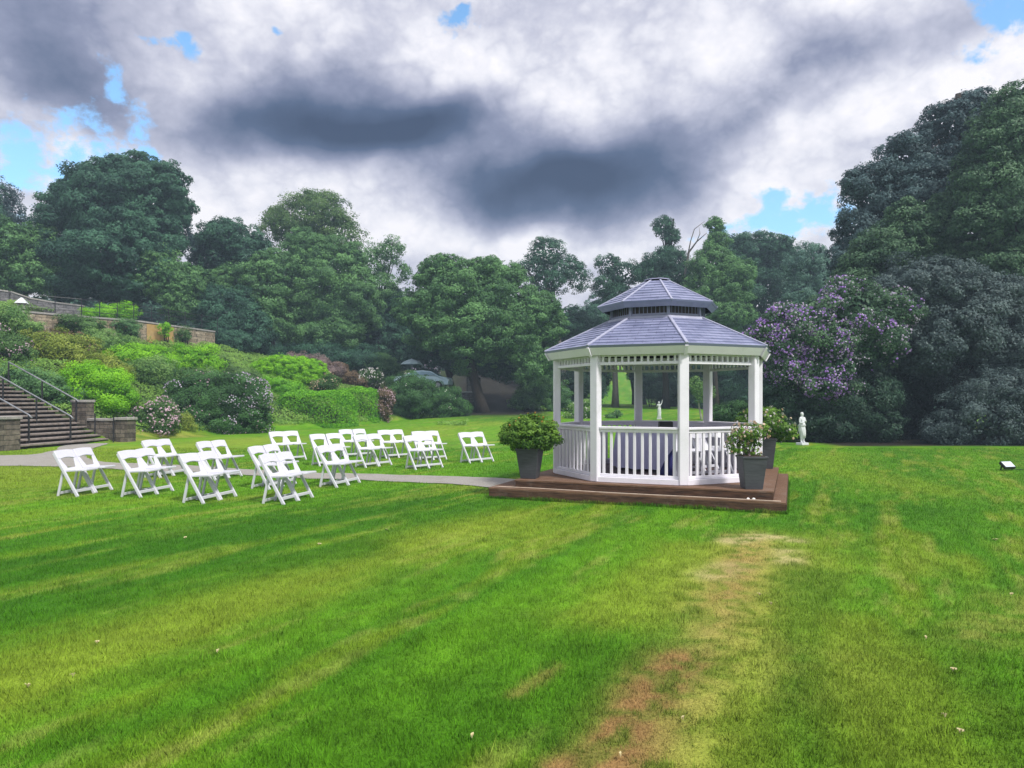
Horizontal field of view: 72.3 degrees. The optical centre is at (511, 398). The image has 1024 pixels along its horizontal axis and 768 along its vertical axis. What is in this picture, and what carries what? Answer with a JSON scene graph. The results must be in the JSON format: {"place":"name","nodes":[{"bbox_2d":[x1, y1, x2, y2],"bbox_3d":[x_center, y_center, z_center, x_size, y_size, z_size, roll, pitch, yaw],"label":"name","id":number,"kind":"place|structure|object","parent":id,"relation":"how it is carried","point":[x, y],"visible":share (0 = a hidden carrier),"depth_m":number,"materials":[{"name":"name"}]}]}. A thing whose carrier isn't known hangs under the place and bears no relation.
{"place":"outdoors","nodes":[
{"label":"outdoors","id":0,"kind":"place"},
{"bbox_2d":[0,443,514,486],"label":"path","id":1,"kind":"structure","parent":0,"point":[45,459],"depth_m":16.01,"materials":[{"name":"grey concrete"}]},
{"bbox_2d":[0,307,1023,767],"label":"ground","id":2,"kind":"structure","parent":0,"point":[498,415],"depth_m":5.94,"materials":[{"name":"green plant"}]},
{"bbox_2d":[0,416,22,450],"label":"stone pier wall","id":3,"kind":"structure","parent":2,"relation":"on","point":[9,433],"depth_m":22.84,"materials":[{"name":"beige stone"}]},
{"bbox_2d":[0,175,30,224],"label":"lacy tree","id":4,"kind":"object","parent":2,"relation":"on","point":[14,218],"visible":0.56,"depth_m":59.64,"materials":[{"name":"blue plant"}]},
{"bbox_2d":[0,323,38,363],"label":"flowering shrub","id":5,"kind":"object","parent":2,"relation":"on","point":[13,346],"visible":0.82,"depth_m":32.09,"materials":[{"name":"green plant"}]},
{"bbox_2d":[0,301,48,335],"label":"shrub","id":6,"kind":"object","parent":2,"relation":"on","point":[11,319],"visible":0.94,"depth_m":36.46,"materials":[{"name":"green plant"}]},
{"bbox_2d":[0,213,62,300],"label":"broadleaf tree","id":7,"kind":"object","parent":2,"relation":"on","point":[19,265],"visible":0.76,"depth_m":50.91,"materials":[{"name":"green plant"}]},
{"bbox_2d":[0,289,84,315],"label":"terrace wall","id":8,"kind":"structure","parent":2,"relation":"on","point":[5,295],"depth_m":49.42,"materials":[{"name":"stone"}]},
{"bbox_2d":[0,361,86,408],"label":"shrub","id":9,"kind":"object","parent":2,"relation":"on","point":[27,381],"visible":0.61,"depth_m":28.57,"materials":[{"name":"green plant"}]},
{"bbox_2d":[0,379,108,448],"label":"stone staircase","id":10,"kind":"structure","parent":2,"relation":"on","point":[51,428],"depth_m":26.32,"materials":[{"name":"stone"}]},
{"bbox_2d":[0,376,73,443],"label":"handrail","id":11,"kind":"object","parent":10,"relation":"on","point":[36,407],"visible":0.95,"depth_m":25.94,"materials":[{"name":"black metal"}]},
{"bbox_2d":[20,327,110,365],"bbox_3d":[-22.367,-2.526,35.054,4.518,2.250,3.294,0,0,0],"label":"shrub","id":12,"kind":"object","parent":2,"relation":"on","point":[55,346],"visible":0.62,"depth_m":34.28,"materials":[{"name":"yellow plant"}]},
{"bbox_2d":[52,449,97,496],"bbox_3d":[-7.679,1.304,12.383,0.584,0.812,0.454,0,0,6],"label":"folding chair","id":13,"kind":"object","parent":2,"relation":"on","point":[58,455],"visible":0.91,"depth_m":12.31,"materials":[{"name":"white plastic"}]},
{"bbox_2d":[73,447,114,492],"bbox_3d":[-7.625,1.300,12.836,0.584,0.812,0.454,0,0,6],"label":"folding chair","id":14,"kind":"object","parent":2,"relation":"on","point":[79,452],"visible":0.84,"depth_m":12.84,"materials":[{"name":"white plastic"}]},
{"bbox_2d":[56,358,140,417],"bbox_3d":[-17.795,-0.229,29.987,3.354,3.071,3.328,0,0,-36],"label":"shrub","id":15,"kind":"object","parent":2,"relation":"on","point":[95,381],"visible":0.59,"depth_m":29.53,"materials":[{"name":"green plant"}]},
{"bbox_2d":[59,351,138,379],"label":"shrub","id":16,"kind":"object","parent":2,"relation":"on","point":[111,364],"visible":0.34,"depth_m":32.24,"materials":[{"name":"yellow plant"}]},
{"bbox_2d":[70,400,137,441],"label":"stone cheek wall","id":17,"kind":"structure","parent":2,"relation":"on","point":[124,429],"depth_m":27.67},
{"bbox_2d":[76,325,140,354],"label":"shrub","id":18,"kind":"object","parent":2,"relation":"on","point":[110,340],"visible":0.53,"depth_m":38.49,"materials":[{"name":"green plant"}]},
{"bbox_2d":[4,310,215,345],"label":"old retaining wall","id":19,"kind":"structure","parent":2,"relation":"on","point":[151,330],"depth_m":44.60,"materials":[{"name":"stone"}]},
{"bbox_2d":[51,312,107,334],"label":"wall ivy","id":20,"kind":"object","parent":19,"relation":"attached to","point":[81,322],"depth_m":39.80,"materials":[{"name":"green plant"}]},
{"bbox_2d":[28,294,217,333],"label":"iron fence","id":21,"kind":"object","parent":19,"relation":"on","point":[151,318],"visible":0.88,"depth_m":43.77,"materials":[{"name":"black metal"}]},
{"bbox_2d":[109,318,144,340],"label":"wall ivy","id":22,"kind":"object","parent":19,"relation":"attached to","point":[131,328],"depth_m":42.85,"materials":[{"name":"green plant"}]},
{"bbox_2d":[77,300,142,319],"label":"shrub","id":23,"kind":"object","parent":2,"relation":"on","point":[113,312],"visible":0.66,"depth_m":49.27,"materials":[{"name":"green plant"}]},
{"bbox_2d":[23,148,199,307],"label":"broadleaf tree","id":24,"kind":"object","parent":2,"relation":"on","point":[108,218],"visible":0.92,"depth_m":51.82,"materials":[{"name":"teal plant"}]},
{"bbox_2d":[116,450,160,497],"bbox_3d":[-6.487,1.304,12.242,0.584,0.812,0.454,0,0,9],"label":"folding chair","id":25,"kind":"object","parent":2,"relation":"on","point":[123,455],"visible":0.98,"depth_m":12.17,"materials":[{"name":"white plastic"}]},
{"bbox_2d":[102,342,182,367],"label":"shrub","id":26,"kind":"object","parent":2,"relation":"on","point":[133,352],"visible":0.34,"depth_m":38.13,"materials":[{"name":"green plant"}]},
{"bbox_2d":[119,395,181,435],"bbox_3d":[-15.761,0.958,30.583,3.016,2.264,2.324,0,0,0],"label":"flowering shrub","id":27,"kind":"object","parent":2,"relation":"on","point":[161,413],"visible":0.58,"depth_m":30.00,"materials":[{"name":"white plant"}]},
{"bbox_2d":[122,353,180,394],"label":"shrub","id":28,"kind":"object","parent":2,"relation":"on","point":[147,370],"visible":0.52,"depth_m":35.29,"materials":[{"name":"green plant"}]},
{"bbox_2d":[136,448,175,492],"bbox_3d":[-6.427,1.300,12.692,0.584,0.812,0.454,0,0,10],"label":"folding chair","id":29,"kind":"object","parent":2,"relation":"on","point":[141,452],"visible":0.76,"depth_m":12.74,"materials":[{"name":"white plastic"}]},
{"bbox_2d":[141,440,175,477],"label":"folding chair","id":30,"kind":"object","parent":2,"relation":"on","point":[148,443],"visible":0.82,"depth_m":15.07,"materials":[{"name":"white plastic"}]},
{"bbox_2d":[127,242,208,325],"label":"broadleaf tree","id":31,"kind":"object","parent":2,"relation":"on","point":[173,290],"visible":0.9,"depth_m":51.98,"materials":[{"name":"green plant"}]},
{"bbox_2d":[166,342,229,372],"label":"shrub","id":32,"kind":"object","parent":2,"relation":"on","point":[191,359],"visible":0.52,"depth_m":41.49,"materials":[{"name":"green plant"}]},
{"bbox_2d":[178,453,222,503],"bbox_3d":[-5.093,1.302,11.537,0.584,0.812,0.454,0,0,12],"label":"folding chair","id":33,"kind":"object","parent":2,"relation":"on","point":[184,459],"visible":0.95,"depth_m":11.46,"materials":[{"name":"white plastic"}]},
{"bbox_2d":[197,451,239,499],"bbox_3d":[-4.992,1.301,11.982,0.584,0.812,0.454,0,0,12],"label":"folding chair","id":34,"kind":"object","parent":2,"relation":"on","point":[204,455],"visible":0.85,"depth_m":11.98,"materials":[{"name":"white plastic"}]},
{"bbox_2d":[175,365,264,387],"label":"shrub","id":35,"kind":"object","parent":2,"relation":"on","point":[232,371],"visible":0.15,"depth_m":39.56,"materials":[{"name":"green plant"}]},
{"bbox_2d":[163,367,282,434],"bbox_3d":[-14.408,0.329,34.491,5.131,3.849,4.801,0,0,-40],"label":"flowering shrub","id":36,"kind":"object","parent":2,"relation":"on","point":[239,406],"visible":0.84,"depth_m":33.52,"materials":[{"name":"green plant"}]},
{"bbox_2d":[210,440,243,477],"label":"folding chair","id":37,"kind":"object","parent":2,"relation":"on","point":[216,443],"visible":0.75,"depth_m":15.15,"materials":[{"name":"white plastic"}]},
{"bbox_2d":[202,320,262,353],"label":"shrub","id":38,"kind":"object","parent":2,"relation":"on","point":[235,340],"visible":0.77,"depth_m":50.85,"materials":[{"name":"teal plant"}]},
{"bbox_2d":[187,283,279,353],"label":"broadleaf tree","id":39,"kind":"object","parent":2,"relation":"on","point":[214,304],"visible":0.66,"depth_m":53.00,"materials":[{"name":"teal plant"}]},
{"bbox_2d":[0,299,467,433],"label":"ground cover","id":40,"kind":"object","parent":2,"relation":"on","point":[243,354],"visible":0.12,"depth_m":40.19,"materials":[{"name":"green plant"}]},
{"bbox_2d":[184,215,286,278],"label":"broadleaf tree","id":41,"kind":"object","parent":2,"relation":"on","point":[221,241],"visible":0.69,"depth_m":58.45,"materials":[{"name":"teal plant"}]},
{"bbox_2d":[204,247,300,345],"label":"broadleaf tree","id":42,"kind":"object","parent":2,"relation":"on","point":[261,275],"visible":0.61,"depth_m":55.62,"materials":[{"name":"green plant"}]},
{"bbox_2d":[247,446,285,489],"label":"folding chair","id":43,"kind":"object","parent":2,"relation":"on","point":[252,450],"visible":0.79,"depth_m":13.16,"materials":[{"name":"white plastic"}]},
{"bbox_2d":[258,453,301,504],"bbox_3d":[-3.769,1.305,11.463,0.584,0.812,0.454,0,0,14],"label":"folding chair","id":44,"kind":"object","parent":2,"relation":"on","point":[263,459],"visible":0.94,"depth_m":11.39,"materials":[{"name":"white plastic"}]},
{"bbox_2d":[257,374,308,399],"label":"shrub","id":45,"kind":"object","parent":2,"relation":"on","point":[278,386],"visible":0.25,"depth_m":42.31,"materials":[{"name":"green plant"}]},
{"bbox_2d":[249,352,329,386],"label":"domed shrub","id":46,"kind":"object","parent":2,"relation":"on","point":[305,370],"visible":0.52,"depth_m":45.83,"materials":[{"name":"green plant"}]},
{"bbox_2d":[275,451,316,500],"bbox_3d":[-3.653,1.308,11.909,0.584,0.812,0.454,0,0,16],"label":"folding chair","id":47,"kind":"object","parent":2,"relation":"on","point":[284,455],"visible":0.86,"depth_m":11.94,"materials":[{"name":"white plastic"}]},
{"bbox_2d":[255,187,369,249],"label":"broadleaf tree","id":48,"kind":"object","parent":2,"relation":"on","point":[285,219],"visible":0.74,"depth_m":64.23,"materials":[{"name":"green plant"}]},
{"bbox_2d":[279,350,346,377],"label":"heather bush","id":49,"kind":"object","parent":2,"relation":"on","point":[335,370],"visible":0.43,"depth_m":50.64,"materials":[{"name":"pink plant"}]},
{"bbox_2d":[276,389,358,427],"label":"clipped hedge","id":50,"kind":"object","parent":2,"relation":"on","point":[341,396],"visible":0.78,"depth_m":40.45,"materials":[{"name":"green plant"}]},
{"bbox_2d":[309,371,342,390],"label":"flowering shrub","id":51,"kind":"object","parent":2,"relation":"on","point":[327,382],"visible":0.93,"depth_m":45.17,"materials":[{"name":"green plant"}]},
{"bbox_2d":[278,337,382,374],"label":"shrub","id":52,"kind":"object","parent":2,"relation":"on","point":[335,354],"visible":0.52,"depth_m":56.85,"materials":[{"name":"teal plant"}]},
{"bbox_2d":[276,225,387,354],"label":"broadleaf tree","id":53,"kind":"object","parent":2,"relation":"on","point":[327,300],"visible":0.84,"depth_m":58.20,"materials":[{"name":"green plant"}]},
{"bbox_2d":[316,445,351,487],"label":"folding chair","id":54,"kind":"object","parent":2,"relation":"on","point":[321,449],"visible":0.95,"depth_m":13.57,"materials":[{"name":"white plastic"}]},
{"bbox_2d":[330,444,362,483],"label":"folding chair","id":55,"kind":"object","parent":2,"relation":"on","point":[336,447],"visible":0.81,"depth_m":14.13,"materials":[{"name":"white plastic"}]},
{"bbox_2d":[334,386,380,422],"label":"clipped hedge","id":56,"kind":"object","parent":2,"relation":"on","point":[364,391],"visible":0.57,"depth_m":44.62,"materials":[{"name":"green plant"}]},
{"bbox_2d":[352,434,379,467],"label":"folding chair","id":57,"kind":"object","parent":2,"relation":"on","point":[358,437],"visible":0.92,"depth_m":17.32,"materials":[{"name":"white plastic"}]},
{"bbox_2d":[354,367,384,387],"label":"flowering shrub","id":58,"kind":"object","parent":2,"relation":"on","point":[372,376],"visible":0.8,"depth_m":52.07,"materials":[{"name":"green plant"}]},
{"bbox_2d":[367,434,392,465],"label":"folding chair","id":59,"kind":"object","parent":2,"relation":"on","point":[370,437],"visible":0.88,"depth_m":17.70,"materials":[{"name":"white plastic"}]},
{"bbox_2d":[359,352,403,388],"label":"shrub","id":60,"kind":"object","parent":2,"relation":"on","point":[387,366],"visible":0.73,"depth_m":57.33,"materials":[{"name":"green plant"}]},
{"bbox_2d":[355,284,415,380],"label":"broadleaf tree","id":61,"kind":"object","parent":2,"relation":"on","point":[389,336],"visible":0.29,"depth_m":63.20,"materials":[{"name":"teal plant"}]},
{"bbox_2d":[374,387,396,421],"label":"columnar bush","id":62,"kind":"object","parent":2,"relation":"on","point":[387,399],"visible":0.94,"depth_m":45.40,"materials":[{"name":"pink plant"}]},
{"bbox_2d":[359,234,412,383],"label":"lacy tree","id":63,"kind":"object","parent":2,"relation":"on","point":[383,270],"visible":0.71,"depth_m":62.39,"materials":[{"name":"green plant"}]},
{"bbox_2d":[403,435,429,469],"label":"folding chair","id":64,"kind":"object","parent":2,"relation":"on","point":[407,439],"visible":0.96,"depth_m":16.86,"materials":[{"name":"white plastic"}]},
{"bbox_2d":[394,370,452,388],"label":"parked car","id":65,"kind":"object","parent":2,"relation":"on","point":[436,376],"visible":0.45,"depth_m":53.30,"materials":[{"name":"silver metal"}]},
{"bbox_2d":[385,369,472,419],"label":"shrub","id":66,"kind":"object","parent":2,"relation":"on","point":[415,395],"visible":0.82,"depth_m":48.55,"materials":[{"name":"green plant"}]},
{"bbox_2d":[418,435,443,467],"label":"folding chair","id":67,"kind":"object","parent":2,"relation":"on","point":[433,448],"visible":0.9,"depth_m":17.25,"materials":[{"name":"white plastic"}]},
{"bbox_2d":[458,432,482,463],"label":"folding chair","id":68,"kind":"object","parent":2,"relation":"on","point":[461,435],"visible":0.96,"depth_m":18.50,"materials":[{"name":"white plastic"}]},
{"bbox_2d":[403,336,541,388],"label":"broadleaf tree","id":69,"kind":"object","parent":2,"relation":"on","point":[503,369],"visible":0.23,"depth_m":55.88,"materials":[{"name":"teal plant"}]},
{"bbox_2d":[389,252,570,412],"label":"round tree","id":70,"kind":"object","parent":2,"relation":"on","point":[446,315],"visible":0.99,"depth_m":52.25,"materials":[{"name":"green plant"}]},
{"bbox_2d":[19,293,1000,408],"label":"woodland","id":71,"kind":"object","parent":2,"relation":"on","point":[692,403],"visible":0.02,"depth_m":78.59,"materials":[{"name":"teal plant"}]},
{"bbox_2d":[506,374,573,410],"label":"shrub","id":72,"kind":"object","parent":2,"relation":"on","point":[522,399],"visible":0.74,"depth_m":56.27,"materials":[{"name":"green plant"}]},
{"bbox_2d":[515,235,594,408],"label":"pine tree","id":73,"kind":"object","parent":2,"relation":"on","point":[566,270],"visible":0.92,"depth_m":61.33,"materials":[{"name":"teal plant"}]},
{"bbox_2d":[544,303,611,387],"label":"broadleaf tree","id":74,"kind":"object","parent":2,"relation":"on","point":[576,318],"visible":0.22,"depth_m":66.25,"materials":[{"name":"teal plant"}]},
{"bbox_2d":[561,366,610,399],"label":"shrub","id":75,"kind":"object","parent":2,"relation":"on","point":[570,375],"visible":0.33,"depth_m":57.42,"materials":[{"name":"green plant"}]},
{"bbox_2d":[585,253,639,407],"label":"pine tree","id":76,"kind":"object","parent":2,"relation":"on","point":[613,284],"visible":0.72,"depth_m":63.41,"materials":[{"name":"teal plant"}]},
{"bbox_2d":[584,288,646,404],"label":"broadleaf tree","id":77,"kind":"object","parent":2,"relation":"on","point":[594,304],"visible":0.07,"depth_m":72.87,"materials":[{"name":"teal plant"}]},
{"bbox_2d":[489,467,787,513],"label":"timber deck","id":78,"kind":"structure","parent":2,"relation":"on","point":[775,486],"depth_m":11.20,"materials":[{"name":"brown wood"}]},
{"bbox_2d":[515,448,542,478],"bbox_3d":[0.312,1.115,12.245,0.428,0.532,0.428,0,0,16],"label":"planter","id":79,"kind":"object","parent":78,"relation":"on","point":[529,462],"visible":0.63,"depth_m":12.09,"materials":[{"name":"plastic"}]},
{"bbox_2d":[497,412,564,451],"bbox_3d":[0.330,0.591,12.262,1.191,0.739,1.026,0,0,0],"label":"potted shrub","id":80,"kind":"object","parent":79,"relation":"in","point":[528,430],"visible":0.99,"depth_m":12.00,"materials":[{"name":"green plant"}]},
{"bbox_2d":[544,278,770,485],"bbox_3d":[2.712,-0.438,13.072,3.921,3.635,3.921,0,0,22],"label":"gazebo","id":81,"kind":"object","parent":78,"relation":"on","point":[659,322],"visible":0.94,"depth_m":11.75,"materials":[{"name":"white paint"}]},
{"bbox_2d":[735,454,767,488],"bbox_3d":[3.697,1.125,10.824,0.393,0.512,0.393,0,0,2],"label":"planter","id":82,"kind":"object","parent":78,"relation":"on","point":[751,470],"visible":0.87,"depth_m":10.67,"materials":[{"name":"plastic"}]},
{"bbox_2d":[724,420,772,455],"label":"potted shrub","id":83,"kind":"object","parent":82,"relation":"in","point":[747,438],"visible":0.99,"depth_m":10.77,"materials":[{"name":"green plant"}]},
{"bbox_2d":[763,437,776,468],"bbox_3d":[5.023,1.075,13.999,0.438,0.612,0.438,0,0,10],"label":"planter","id":84,"kind":"object","parent":78,"relation":"on","point":[769,445],"visible":0.41,"depth_m":13.80,"materials":[{"name":"plastic"}]},
{"bbox_2d":[733,406,799,442],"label":"potted shrub","id":85,"kind":"object","parent":84,"relation":"in","point":[779,427],"visible":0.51,"depth_m":13.77,"materials":[{"name":"green plant"}]},
{"bbox_2d":[608,316,701,406],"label":"broadleaf tree","id":86,"kind":"object","parent":2,"relation":"on","point":[631,378],"visible":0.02,"depth_m":68.62,"materials":[{"name":"teal plant"}]},
{"bbox_2d":[632,372,694,406],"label":"shrub","id":87,"kind":"object","parent":2,"relation":"on","point":[655,389],"visible":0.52,"depth_m":65.22,"materials":[{"name":"green plant"}]},
{"bbox_2d":[632,215,697,408],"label":"pine tree","id":88,"kind":"object","parent":2,"relation":"on","point":[669,267],"visible":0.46,"depth_m":61.29,"materials":[{"name":"teal plant"}]},
{"bbox_2d":[689,375,715,419],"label":"young tree","id":89,"kind":"object","parent":2,"relation":"on","point":[696,387],"visible":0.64,"depth_m":43.76,"materials":[{"name":"green plant"}]},
{"bbox_2d":[679,215,760,409],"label":"broadleaf tree","id":90,"kind":"object","parent":2,"relation":"on","point":[731,273],"visible":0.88,"depth_m":56.83,"materials":[{"name":"green plant"}]},
{"bbox_2d":[712,399,747,421],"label":"shrub","id":91,"kind":"object","parent":2,"relation":"on","point":[724,414],"visible":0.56,"depth_m":32.65,"materials":[{"name":"green plant"}]},
{"bbox_2d":[689,296,778,407],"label":"broadleaf tree","id":92,"kind":"object","parent":2,"relation":"on","point":[733,384],"visible":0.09,"depth_m":64.04,"materials":[{"name":"teal plant"}]},
{"bbox_2d":[721,229,810,321],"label":"broadleaf tree","id":93,"kind":"object","parent":2,"relation":"on","point":[766,255],"visible":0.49,"depth_m":64.13,"materials":[{"name":"teal plant"}]},
{"bbox_2d":[777,240,830,306],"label":"broadleaf tree","id":94,"kind":"object","parent":2,"relation":"on","point":[810,278],"visible":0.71,"depth_m":59.05,"materials":[{"name":"teal plant"}]},
{"bbox_2d":[743,344,910,442],"bbox_3d":[12.366,-0.078,27.759,6.316,4.313,3.544,0,0,0],"label":"shrub","id":95,"kind":"object","parent":2,"relation":"on","point":[869,410],"visible":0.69,"depth_m":26.93,"materials":[{"name":"green plant"}]},
{"bbox_2d":[742,274,932,440],"bbox_3d":[12.544,-1.451,27.355,7.188,6.909,3.574,0,0,0],"label":"rhododendron","id":96,"kind":"object","parent":2,"relation":"on","point":[840,326],"visible":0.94,"depth_m":26.56,"materials":[{"name":"purple plant"}]},
{"bbox_2d":[830,191,975,376],"bbox_3d":[17.557,-3.663,31.464,6.512,11.313,2.881,0,0,0],"label":"broadleaf tree","id":97,"kind":"object","parent":2,"relation":"on","point":[923,232],"visible":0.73,"depth_m":30.65,"materials":[{"name":"green plant"}]},
{"bbox_2d":[864,357,953,439],"bbox_3d":[17.033,0.135,30.308,5.933,4.797,3.851,0,0,0],"label":"shrub","id":98,"kind":"object","parent":2,"relation":"on","point":[920,403],"visible":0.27,"depth_m":29.18,"materials":[{"name":"green plant"}]},
{"bbox_2d":[824,85,996,291],"bbox_3d":[19.474,-6.516,33.686,8.605,17.052,5.042,0,0,0],"label":"broadleaf tree","id":99,"kind":"object","parent":2,"relation":"on","point":[921,171],"visible":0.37,"depth_m":33.18,"materials":[{"name":"green plant"}]},
{"bbox_2d":[858,249,1023,413],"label":"broadleaf tree","id":100,"kind":"object","parent":2,"relation":"on","point":[979,309],"visible":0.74,"depth_m":27.14,"materials":[{"name":"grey plant"}]},
{"bbox_2d":[917,363,1023,445],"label":"shrub","id":101,"kind":"object","parent":2,"relation":"on","point":[1003,420],"visible":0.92,"depth_m":25.65,"materials":[{"name":"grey plant"}]},
{"bbox_2d":[942,77,1023,280],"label":"broadleaf tree","id":102,"kind":"object","parent":2,"relation":"on","point":[991,217],"visible":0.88,"depth_m":29.10,"materials":[{"name":"green plant"}]},
{"bbox_2d":[0,0,1023,316],"label":"sky","id":103,"kind":"structure","parent":0,"point":[469,129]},
{"bbox_3d":[2.685,0.981,13.675,1.240,0.735,1.240,0,0,0],"label":"round table","id":104,"kind":"object","parent":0,"visible":0},
{"bbox_2d":[613,432,672,469],"bbox_3d":[2.685,0.958,13.662,1.493,0.702,1.492,0,0,0],"label":"tablecloth","id":105,"kind":"object","parent":104,"relation":"on","point":[646,450],"visible":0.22,"depth_m":13.08,"materials":[{"name":"purple fabric"}]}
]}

